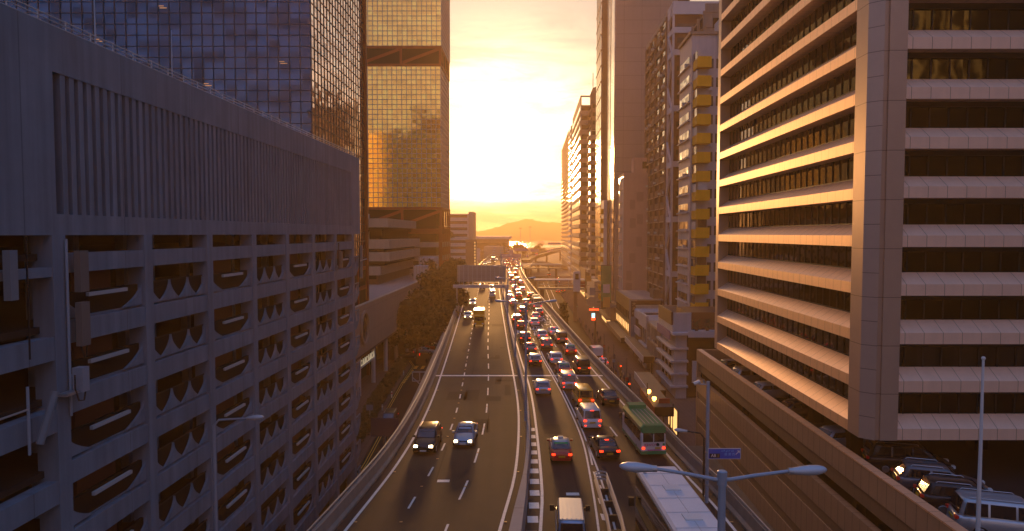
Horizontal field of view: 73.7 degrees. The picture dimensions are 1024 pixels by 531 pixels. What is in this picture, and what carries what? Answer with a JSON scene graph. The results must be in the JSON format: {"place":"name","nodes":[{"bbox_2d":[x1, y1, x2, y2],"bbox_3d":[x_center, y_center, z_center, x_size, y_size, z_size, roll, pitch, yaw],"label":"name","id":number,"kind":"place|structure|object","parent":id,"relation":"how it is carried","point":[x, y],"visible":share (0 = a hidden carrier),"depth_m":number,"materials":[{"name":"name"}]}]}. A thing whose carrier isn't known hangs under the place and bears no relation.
{"place":"outdoors","nodes":[
{"label":"outdoors","id":0,"kind":"place"},
{"bbox_2d":[306,360,410,530],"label":"pavement","id":1,"kind":"structure","parent":0,"point":[368,387],"depth_m":110.92,"materials":[{"name":"concrete"}]},
{"bbox_2d":[356,358,406,446],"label":"hedge","id":2,"kind":"object","parent":1,"relation":"on","point":[382,391],"visible":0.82,"depth_m":103.96,"materials":[{"name":"green plant"}]},
{"bbox_2d":[368,214,419,283],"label":"parking ramp building","id":3,"kind":"structure","parent":0,"point":[393,251],"depth_m":172.99,"materials":[{"name":"beige concrete"}]},
{"bbox_2d":[340,276,673,498],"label":"street","id":4,"kind":"structure","parent":0,"point":[404,396],"depth_m":115.66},
{"bbox_2d":[0,0,369,378],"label":"glass tower","id":5,"kind":"structure","parent":4,"relation":"on","point":[302,64],"depth_m":93.81,"materials":[{"name":"blue glass"}]},
{"bbox_2d":[212,415,263,530],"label":"street lamp","id":6,"kind":"object","parent":4,"relation":"on","point":[256,417],"visible":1,"depth_m":35.65,"materials":[{"name":"grey metal"}]},
{"bbox_2d":[371,418,398,443],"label":"road sign","id":7,"kind":"object","parent":4,"relation":"on","point":[385,427],"visible":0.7,"depth_m":82.93,"materials":[{"name":"metal"}]},
{"bbox_2d":[346,361,424,491],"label":"yellow road markings","id":8,"kind":"object","parent":4,"relation":"on","point":[415,367],"visible":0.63,"depth_m":108.56,"materials":[{"name":"paint"}]},
{"bbox_2d":[382,408,398,417],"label":"people carrier","id":9,"kind":"object","parent":4,"relation":"on","point":[390,413],"visible":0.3,"depth_m":92.34,"materials":[{"name":"black paint"}]},
{"bbox_2d":[355,256,438,395],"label":"podium building","id":10,"kind":"structure","parent":4,"relation":"on","point":[377,324],"depth_m":124.90,"materials":[{"name":"concrete"}]},
{"bbox_2d":[366,0,450,273],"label":"glass tower","id":11,"kind":"structure","parent":4,"relation":"on","point":[408,61],"depth_m":210.28,"materials":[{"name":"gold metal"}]},
{"bbox_2d":[381,288,448,363],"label":"broadleaf tree","id":12,"kind":"object","parent":4,"relation":"on","point":[417,323],"visible":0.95,"depth_m":133.93,"materials":[{"name":"green plant"}]},
{"bbox_2d":[416,269,463,344],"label":"broadleaf tree","id":13,"kind":"object","parent":4,"relation":"on","point":[433,282],"visible":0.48,"depth_m":150.71,"materials":[{"name":"green plant"}]},
{"bbox_2d":[433,266,469,309],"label":"broadleaf tree","id":14,"kind":"object","parent":4,"relation":"on","point":[451,282],"visible":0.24,"depth_m":168.64,"materials":[{"name":"green plant"}]},
{"bbox_2d":[440,259,473,296],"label":"broadleaf tree","id":15,"kind":"object","parent":4,"relation":"on","point":[451,265],"visible":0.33,"depth_m":194.99,"materials":[{"name":"green plant"}]},
{"bbox_2d":[448,212,475,260],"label":"office building","id":16,"kind":"structure","parent":4,"relation":"on","point":[462,227],"depth_m":419.71,"materials":[{"name":"beige concrete"}]},
{"bbox_2d":[466,239,476,264],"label":"office building","id":17,"kind":"structure","parent":4,"relation":"on","point":[471,251],"depth_m":380.20,"materials":[{"name":"brown concrete"}]},
{"bbox_2d":[521,264,561,286],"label":"footbridge","id":18,"kind":"object","parent":4,"relation":"on","point":[525,271],"visible":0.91,"depth_m":328.82,"materials":[{"name":"concrete"}]},
{"bbox_2d":[534,271,584,320],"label":"footbridge","id":19,"kind":"object","parent":4,"relation":"on","point":[576,284],"visible":0.94,"depth_m":201.93,"materials":[{"name":"concrete"}]},
{"bbox_2d":[559,301,570,327],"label":"columnar tree","id":20,"kind":"object","parent":4,"relation":"on","point":[563,310],"visible":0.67,"depth_m":165.22,"materials":[{"name":"green plant"}]},
{"bbox_2d":[568,125,571,275],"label":"apartment building","id":21,"kind":"structure","parent":4,"relation":"on","point":[569,203],"depth_m":421.45,"materials":[{"name":"beige concrete"}]},
{"bbox_2d":[571,95,589,283],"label":"office tower","id":22,"kind":"structure","parent":4,"relation":"on","point":[579,243],"depth_m":300.27,"materials":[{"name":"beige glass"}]},
{"bbox_2d":[580,266,587,298],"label":"shopfront","id":23,"kind":"object","parent":4,"relation":"on","point":[583,273],"visible":0.43,"depth_m":278.14,"materials":[{"name":"tile"}]},
{"bbox_2d":[586,130,595,287],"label":"apartment building","id":24,"kind":"structure","parent":4,"relation":"on","point":[591,180],"depth_m":261.29,"materials":[{"name":"beige concrete"}]},
{"bbox_2d":[587,87,595,266],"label":"office tower","id":25,"kind":"structure","parent":4,"relation":"on","point":[592,117],"depth_m":286.29,"materials":[{"name":"brown concrete"}]},
{"bbox_2d":[584,276,600,310],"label":"shopfront","id":26,"kind":"object","parent":4,"relation":"on","point":[593,283],"visible":0.45,"depth_m":229.92,"materials":[{"name":"beige concrete"}]},
{"bbox_2d":[595,0,606,279],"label":"office tower","id":27,"kind":"structure","parent":4,"relation":"on","point":[601,90],"depth_m":229.80,"materials":[{"name":"beige concrete"}]},
{"bbox_2d":[598,200,606,309],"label":"apartment building","id":28,"kind":"structure","parent":4,"relation":"on","point":[602,240],"depth_m":219.34,"materials":[{"name":"yellow paint"}]},
{"bbox_2d":[598,300,616,330],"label":"shopfront","id":29,"kind":"object","parent":4,"relation":"on","point":[608,313],"visible":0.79,"depth_m":185.97,"materials":[{"name":"brown concrete"}]},
{"bbox_2d":[601,265,611,308],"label":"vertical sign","id":30,"kind":"object","parent":29,"relation":"attached to","point":[606,274],"visible":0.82,"depth_m":192.41,"materials":[{"name":"fabric"}]},
{"bbox_2d":[606,321,629,349],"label":"street canopy","id":31,"kind":"object","parent":4,"relation":"on","point":[618,331],"visible":0.76,"depth_m":162.63,"materials":[{"name":"brown metal"}]},
{"bbox_2d":[617,158,647,290],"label":"apartment building","id":32,"kind":"structure","parent":4,"relation":"on","point":[632,233],"depth_m":182.92,"materials":[{"name":"beige concrete"}]},
{"bbox_2d":[631,301,636,336],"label":"vertical signboard","id":33,"kind":"object","parent":4,"relation":"on","point":[633,318],"visible":0.69,"depth_m":150.40,"materials":[{"name":"metal"}]},
{"bbox_2d":[615,288,662,336],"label":"shop building","id":34,"kind":"structure","parent":4,"relation":"on","point":[624,298],"depth_m":160.66,"materials":[{"name":"beige concrete"}]},
{"bbox_2d":[625,336,653,373],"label":"street canopy","id":35,"kind":"object","parent":4,"relation":"on","point":[641,351],"visible":0.94,"depth_m":130.34,"materials":[{"name":"metal"}]},
{"bbox_2d":[606,0,689,302],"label":"office tower","id":36,"kind":"structure","parent":4,"relation":"on","point":[632,25],"depth_m":203.12,"materials":[{"name":"concrete"}]},
{"bbox_2d":[638,311,657,367],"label":"shop building","id":37,"kind":"structure","parent":4,"relation":"on","point":[644,318],"depth_m":135.20,"materials":[{"name":"grey concrete"}]},
{"bbox_2d":[634,371,665,416],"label":"street canopy","id":38,"kind":"object","parent":4,"relation":"on","point":[642,379],"visible":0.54,"depth_m":101.60,"materials":[{"name":"metal"}]},
{"bbox_2d":[647,321,660,381],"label":"shop building","id":39,"kind":"structure","parent":4,"relation":"on","point":[653,342],"depth_m":123.78,"materials":[{"name":"brown concrete"}]},
{"bbox_2d":[634,305,676,339],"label":"shop building","id":40,"kind":"structure","parent":4,"relation":"on","point":[649,309],"depth_m":145.65,"materials":[{"name":"beige concrete"}]},
{"bbox_2d":[656,305,715,398],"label":"shop building","id":41,"kind":"structure","parent":4,"relation":"on","point":[681,340],"depth_m":107.71,"materials":[{"name":"grey concrete"}]},
{"bbox_2d":[674,428,704,495],"bbox_3d":[12.267,17.541,47.388,2.114,12.564,0.330,0,3,10],"label":"street lamp","id":42,"kind":"object","parent":4,"relation":"on","point":[703,480],"visible":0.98,"depth_m":46.97,"materials":[{"name":"metal"}]},
{"bbox_2d":[665,1,718,304],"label":"office tower","id":43,"kind":"structure","parent":4,"relation":"on","point":[683,16],"depth_m":151.44,"materials":[{"name":"grey concrete"}]},
{"bbox_2d":[675,20,718,305],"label":"apartment building","id":44,"kind":"structure","parent":4,"relation":"on","point":[697,144],"depth_m":122.03,"materials":[{"name":"concrete"}]},
{"bbox_2d":[693,379,709,502],"bbox_3d":[12.627,15.720,45.778,1.125,16.350,0.314,0,3,0],"label":"street lamp","id":45,"kind":"object","parent":4,"relation":"on","point":[707,384],"visible":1,"depth_m":45.47,"materials":[{"name":"grey metal"}]},
{"bbox_2d":[708,448,740,458],"bbox_3d":[14.100,12.500,45.355,2.181,0.717,0.086,0,3,0],"label":"direction sign","id":46,"kind":"object","parent":45,"relation":"attached to","point":[724,453],"visible":1,"depth_m":45.33,"materials":[{"name":"blue metal"}]},
{"bbox_2d":[695,349,1023,530],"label":"parking podium","id":47,"kind":"object","parent":4,"relation":"on","point":[848,490],"visible":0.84,"depth_m":50.45,"materials":[{"name":"concrete"}]},
{"bbox_2d":[687,446,774,530],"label":"walkway roof","id":48,"kind":"structure","parent":47,"relation":"attached to","point":[715,465],"depth_m":66.81,"materials":[{"name":"concrete"}]},
{"bbox_2d":[731,366,759,383],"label":"off roader","id":49,"kind":"object","parent":47,"relation":"on","point":[751,376],"visible":0.23,"depth_m":69.11,"materials":[{"name":"black metal"}]},
{"bbox_2d":[753,381,793,397],"bbox_3d":[24.490,11.682,64.107,4.360,1.520,2.149,-1,3,-12],"label":"car","id":50,"kind":"object","parent":47,"relation":"on","point":[771,389],"visible":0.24,"depth_m":63.26,"materials":[{"name":"white paint"}]},
{"bbox_2d":[780,398,824,416],"bbox_3d":[24.295,12.018,57.616,4.710,1.450,2.168,-1,3,-12],"label":"car","id":51,"kind":"object","parent":47,"relation":"on","point":[797,406],"visible":0.16,"depth_m":56.77,"materials":[{"name":"grey paint"}]},
{"bbox_2d":[819,425,866,446],"bbox_3d":[24.043,12.372,49.223,4.360,1.520,2.149,-1,3,-12],"label":"car","id":52,"kind":"object","parent":47,"relation":"on","point":[837,433],"visible":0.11,"depth_m":48.31,"materials":[{"name":"black paint"}]},
{"bbox_2d":[714,0,1023,453],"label":"office tower","id":53,"kind":"structure","parent":47,"relation":"on","point":[869,277],"depth_m":42.74,"materials":[{"name":"beige concrete"}]},
{"bbox_2d":[861,439,955,473],"bbox_3d":[25.585,12.349,44.224,5.106,2.029,2.305,1,3,16],"label":"people carrier","id":54,"kind":"object","parent":47,"relation":"on","point":[885,457],"visible":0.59,"depth_m":43.72,"materials":[{"name":"black paint"}]},
{"bbox_2d":[873,445,890,456],"bbox_3d":[23.761,11.909,43.856,1.078,0.639,0.112,1,3,16],"label":"side window","id":55,"kind":"structure","parent":54,"relation":"in","point":[879,450],"depth_m":43.83,"materials":[{"name":"black glass"}]},
{"bbox_2d":[893,447,911,457],"bbox_3d":[24.902,11.924,43.529,1.087,0.639,0.112,1,3,16],"label":"side window","id":56,"kind":"structure","parent":54,"relation":"in","point":[901,452],"depth_m":43.52,"materials":[{"name":"black glass"}]},
{"bbox_2d":[891,457,992,492],"bbox_3d":[25.285,12.613,40.333,4.898,1.862,2.335,1,3,18],"label":"off roader","id":57,"kind":"object","parent":47,"relation":"on","point":[907,473],"visible":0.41,"depth_m":40.07,"materials":[{"name":"grey paint"}]},
{"bbox_2d":[907,469,929,477],"bbox_3d":[23.734,12.164,39.920,1.242,0.453,0.107,1,3,18],"label":"side window","id":58,"kind":"structure","parent":57,"relation":"in","point":[913,472],"depth_m":39.91,"materials":[{"name":"black glass"}]},
{"bbox_2d":[913,473,990,514],"bbox_3d":[25.085,12.738,37.636,4.898,1.862,2.335,1,3,18],"label":"off roader","id":59,"kind":"object","parent":47,"relation":"on","point":[934,490],"visible":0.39,"depth_m":37.39,"materials":[{"name":"black paint"}]},
{"bbox_2d":[931,486,956,495],"bbox_3d":[23.534,12.289,37.223,1.242,0.453,0.107,1,3,18],"label":"side window","id":60,"kind":"structure","parent":59,"relation":"in","point":[938,490],"depth_m":37.20,"materials":[{"name":"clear glass"}]},
{"bbox_2d":[975,356,985,530],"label":"flagpole","id":61,"kind":"object","parent":47,"relation":"on","point":[978,501],"visible":1,"depth_m":33.42,"materials":[{"name":"grey metal"}]},
{"bbox_2d":[945,488,1023,530],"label":"people carrier","id":62,"kind":"object","parent":47,"relation":"on","point":[1002,511],"visible":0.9,"depth_m":34.47,"materials":[{"name":"silver metal"}]},
{"bbox_2d":[949,490,962,512],"bbox_3d":[23.103,12.264,35.520,0.259,0.710,1.469,1,3,18],"label":"rear window","id":63,"kind":"structure","parent":62,"relation":"in","point":[956,501],"depth_m":35.46,"materials":[{"name":"black glass"}]},
{"bbox_2d":[963,502,987,516],"bbox_3d":[23.451,12.341,34.530,1.078,0.639,0.112,1,3,18],"label":"side window","id":64,"kind":"structure","parent":62,"relation":"in","point":[970,509],"depth_m":34.53,"materials":[{"name":"black glass"}]},
{"bbox_2d":[991,505,1015,519],"bbox_3d":[24.579,12.358,34.164,1.087,0.639,0.112,1,3,18],"label":"side window","id":65,"kind":"structure","parent":62,"relation":"in","point":[1000,512],"depth_m":34.14,"materials":[{"name":"black glass"}]},
{"bbox_2d":[476,219,561,239],"bbox_3d":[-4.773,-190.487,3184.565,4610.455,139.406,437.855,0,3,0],"label":"hill","id":66,"kind":"structure","parent":0,"point":[531,229],"depth_m":3087.43,"materials":[{"name":"brown"}]},
{"bbox_2d":[478,248,569,275],"bbox_3d":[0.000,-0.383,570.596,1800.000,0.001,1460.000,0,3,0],"label":"ground","id":67,"kind":"structure","parent":0,"point":[553,258],"depth_m":499.31,"materials":[{"name":"grey concrete"}]},
{"bbox_2d":[0,0,360,530],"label":"carpark building","id":68,"kind":"structure","parent":67,"relation":"on","point":[209,232],"depth_m":34.15,"materials":[{"name":"concrete"}]},
{"bbox_2d":[2,237,30,359],"bbox_3d":[-16.934,1.167,23.394,0.260,4.300,0.930,0,3,0],"label":"mobile antenna","id":69,"kind":"object","parent":68,"relation":"attached to","point":[10,275],"visible":1,"depth_m":23.03,"materials":[{"name":"plastic"}]},
{"bbox_2d":[0,387,58,455],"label":"mobile antenna","id":70,"kind":"object","parent":68,"relation":"attached to","point":[47,418],"visible":1,"depth_m":24.06,"materials":[{"name":"plastic"}]},
{"bbox_2d":[58,366,89,400],"bbox_3d":[-16.774,4.607,26.116,0.534,1.324,1.150,0,3,0],"label":"mobile antenna","id":71,"kind":"object","parent":68,"relation":"attached to","point":[80,379],"visible":0.98,"depth_m":26.29,"materials":[{"name":"grey paint"}]},
{"bbox_2d":[64,239,90,415],"bbox_3d":[-16.765,2.375,26.484,0.341,6.800,0.863,1,3,13],"label":"mobile antenna","id":72,"kind":"object","parent":68,"relation":"attached to","point":[82,308],"visible":1,"depth_m":26.36,"materials":[{"name":"grey paint"}]},
{"bbox_2d":[359,234,365,286],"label":"mobile antenna","id":73,"kind":"object","parent":68,"relation":"attached to","point":[361,259],"visible":1,"depth_m":70.48,"materials":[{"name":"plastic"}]},
{"bbox_2d":[476,236,511,262],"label":"terminal building","id":74,"kind":"structure","parent":67,"relation":"on","point":[487,244],"depth_m":599.55,"materials":[{"name":"beige concrete"}]},
{"bbox_2d":[561,129,569,265],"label":"apartment building","id":75,"kind":"structure","parent":67,"relation":"on","point":[564,195],"depth_m":534.94,"materials":[{"name":"beige concrete"}]},
{"bbox_2d":[509,240,561,247],"bbox_3d":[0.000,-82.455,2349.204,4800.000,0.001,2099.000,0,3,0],"label":"sea water","id":76,"kind":"structure","parent":0,"point":[531,243],"depth_m":1871.56,"materials":[{"name":"orange liquid"}]},
{"bbox_2d":[335,247,745,530],"bbox_3d":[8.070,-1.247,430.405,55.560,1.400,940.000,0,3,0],"label":"flyover road","id":77,"kind":"structure","parent":0,"point":[480,504],"depth_m":55.51,"materials":[{"name":"grey asphalt"}]},
{"bbox_2d":[307,248,510,530],"bbox_3d":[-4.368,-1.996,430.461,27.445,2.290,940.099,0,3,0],"label":"parapet","id":78,"kind":"structure","parent":77,"relation":"on","point":[333,518],"depth_m":51.90,"materials":[{"name":"concrete"}]},
{"bbox_2d":[413,421,441,452],"bbox_3d":[-7.096,14.446,57.701,2.245,1.791,4.710,0,3,3],"label":"off roader","id":79,"kind":"object","parent":77,"relation":"on","point":[428,436],"visible":1,"depth_m":56.76,"materials":[{"name":"black paint"}]},
{"bbox_2d":[452,421,477,445],"bbox_3d":[-4.031,14.526,59.524,2.168,1.462,4.710,0,3,2],"label":"car","id":80,"kind":"object","parent":77,"relation":"on","point":[466,432],"visible":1,"depth_m":58.45,"materials":[{"name":"blue paint"}]},
{"bbox_2d":[472,307,485,326],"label":"lorry","id":81,"kind":"object","parent":77,"relation":"on","point":[479,316],"visible":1,"depth_m":131.82,"materials":[{"name":"yellow paint"}]},
{"bbox_2d":[453,265,508,306],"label":"sign gantry","id":82,"kind":"object","parent":77,"relation":"on","point":[477,273],"visible":0.92,"depth_m":164.13,"materials":[{"name":"metal"}]},
{"bbox_2d":[500,258,530,530],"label":"median barrier","id":83,"kind":"object","parent":77,"relation":"on","point":[518,520],"visible":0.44,"depth_m":49.65,"materials":[{"name":"concrete"}]},
{"bbox_2d":[495,277,535,356],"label":"street lamp","id":84,"kind":"object","parent":83,"relation":"on","point":[515,309],"visible":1,"depth_m":95.25,"materials":[{"name":"grey metal"}]},
{"bbox_2d":[495,299,556,420],"bbox_3d":[1.267,8.682,62.469,5.700,11.184,0.330,0,3,0],"label":"street lamp","id":85,"kind":"object","parent":83,"relation":"on","point":[525,304],"visible":1,"depth_m":62.30,"materials":[{"name":"grey metal"}]},
{"bbox_2d":[527,353,541,365],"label":"car","id":86,"kind":"object","parent":77,"relation":"on","point":[533,358],"visible":1,"depth_m":92.70,"materials":[{"name":"silver paint"}]},
{"bbox_2d":[344,259,736,530],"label":"road markings","id":87,"kind":"object","parent":77,"relation":"on","point":[532,519],"visible":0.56,"depth_m":55.24,"materials":[{"name":"paint"}]},
{"bbox_2d":[532,379,550,394],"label":"car","id":88,"kind":"object","parent":77,"relation":"on","point":[541,386],"visible":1,"depth_m":75.92,"materials":[{"name":"silver paint"}]},
{"bbox_2d":[538,337,552,349],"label":"off roader","id":89,"kind":"object","parent":77,"relation":"on","point":[545,343],"visible":1,"depth_m":105.22,"materials":[{"name":"grey paint"}]},
{"bbox_2d":[436,301,655,530],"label":"road repairs","id":90,"kind":"structure","parent":77,"relation":"on","point":[547,428],"depth_m":66.25,"materials":[{"name":"grey asphalt"}]},
{"bbox_2d":[547,351,562,363],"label":"car","id":91,"kind":"object","parent":77,"relation":"on","point":[554,357],"visible":0.91,"depth_m":94.09,"materials":[{"name":"white paint"}]},
{"bbox_2d":[547,436,572,460],"bbox_3d":[3.923,14.616,55.553,2.110,1.650,4.760,0,3,1],"label":"taxi","id":92,"kind":"object","parent":77,"relation":"on","point":[560,449],"visible":1,"depth_m":54.06,"materials":[{"name":"red paint"}]},
{"bbox_2d":[554,330,567,343],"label":"van","id":93,"kind":"object","parent":77,"relation":"on","point":[560,336],"visible":0.99,"depth_m":111.17,"materials":[{"name":"grey paint"}]},
{"bbox_2d":[555,360,571,373],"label":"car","id":94,"kind":"object","parent":77,"relation":"on","point":[562,365],"visible":0.77,"depth_m":87.27,"materials":[{"name":"silver metal"}]},
{"bbox_2d":[557,370,576,388],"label":"people carrier","id":95,"kind":"object","parent":77,"relation":"on","point":[567,379],"visible":0.86,"depth_m":78.33,"materials":[{"name":"silver metal"}]},
{"bbox_2d":[562,343,576,354],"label":"taxi","id":96,"kind":"object","parent":77,"relation":"on","point":[568,348],"visible":1,"depth_m":101.41,"materials":[{"name":"red paint"}]},
{"bbox_2d":[550,498,589,530],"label":"minivan","id":97,"kind":"object","parent":77,"relation":"on","point":[569,514],"visible":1,"depth_m":39.17,"materials":[{"name":"white paint"}]},
{"bbox_2d":[572,355,590,373],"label":"van","id":98,"kind":"object","parent":77,"relation":"on","point":[581,363],"visible":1,"depth_m":87.03,"materials":[{"name":"black paint"}]},
{"bbox_2d":[570,383,593,406],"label":"van","id":99,"kind":"object","parent":77,"relation":"on","point":[582,392],"visible":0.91,"depth_m":70.35,"materials":[{"name":"yellow paint"}]},
{"bbox_2d":[575,403,601,427],"bbox_3d":[7.255,14.037,64.784,2.216,1.951,4.910,0,3,-3],"label":"people carrier","id":100,"kind":"object","parent":77,"relation":"on","point":[588,415],"visible":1,"depth_m":62.61,"materials":[{"name":"white paint"}]},
{"bbox_2d":[589,435,619,457],"bbox_3d":[7.595,14.683,56.277,2.168,1.450,4.710,0,3,-4],"label":"car","id":101,"kind":"object","parent":77,"relation":"on","point":[604,446],"visible":1,"depth_m":54.76,"materials":[{"name":"black paint"}]},
{"bbox_2d":[596,388,619,404],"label":"car","id":102,"kind":"object","parent":77,"relation":"on","point":[607,396],"visible":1,"depth_m":71.67,"materials":[{"name":"black paint"}]},
{"bbox_2d":[594,471,625,530],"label":"crash barrier","id":103,"kind":"object","parent":77,"relation":"on","point":[609,518],"visible":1,"depth_m":44.45,"materials":[{"name":"paint"}]},
{"bbox_2d":[619,402,665,454],"bbox_3d":[11.169,13.839,58.287,2.700,2.950,6.976,0,3,-3],"label":"minibus","id":104,"kind":"object","parent":77,"relation":"on","point":[643,428],"visible":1,"depth_m":55.83,"materials":[{"name":"green paint"}]},
{"bbox_2d":[520,248,770,530],"bbox_3d":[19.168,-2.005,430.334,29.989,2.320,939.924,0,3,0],"label":"parapet","id":105,"kind":"structure","parent":77,"relation":"on","point":[743,513],"depth_m":55.05,"materials":[{"name":"concrete"}]},
{"bbox_2d":[628,466,717,530],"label":"city bus","id":106,"kind":"object","parent":77,"relation":"on","point":[666,501],"visible":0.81,"depth_m":35.54,"materials":[{"name":"white paint"}]},
{"bbox_2d":[619,462,826,530],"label":"street lamp","id":107,"kind":"object","parent":77,"relation":"on","point":[721,479],"visible":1,"depth_m":17.83,"materials":[{"name":"grey metal"}]},
{"bbox_2d":[444,0,718,230],"label":"sky","id":108,"kind":"structure","parent":0,"point":[520,70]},
{"bbox_2d":[548,276,695,445],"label":"pavement","id":109,"kind":"structure","parent":0,"point":[686,407],"depth_m":142.99,"materials":[{"name":"concrete"}]},
{"bbox_2d":[644,12,667,304],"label":"apartment building","id":110,"kind":"structure","parent":0,"point":[655,137],"depth_m":169.26,"materials":[{"name":"beige concrete"}]},
{"bbox_2d":[691,3,718,30],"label":"apartment building","id":111,"kind":"structure","parent":0,"point":[708,20],"depth_m":134.88,"materials":[{"name":"concrete"}]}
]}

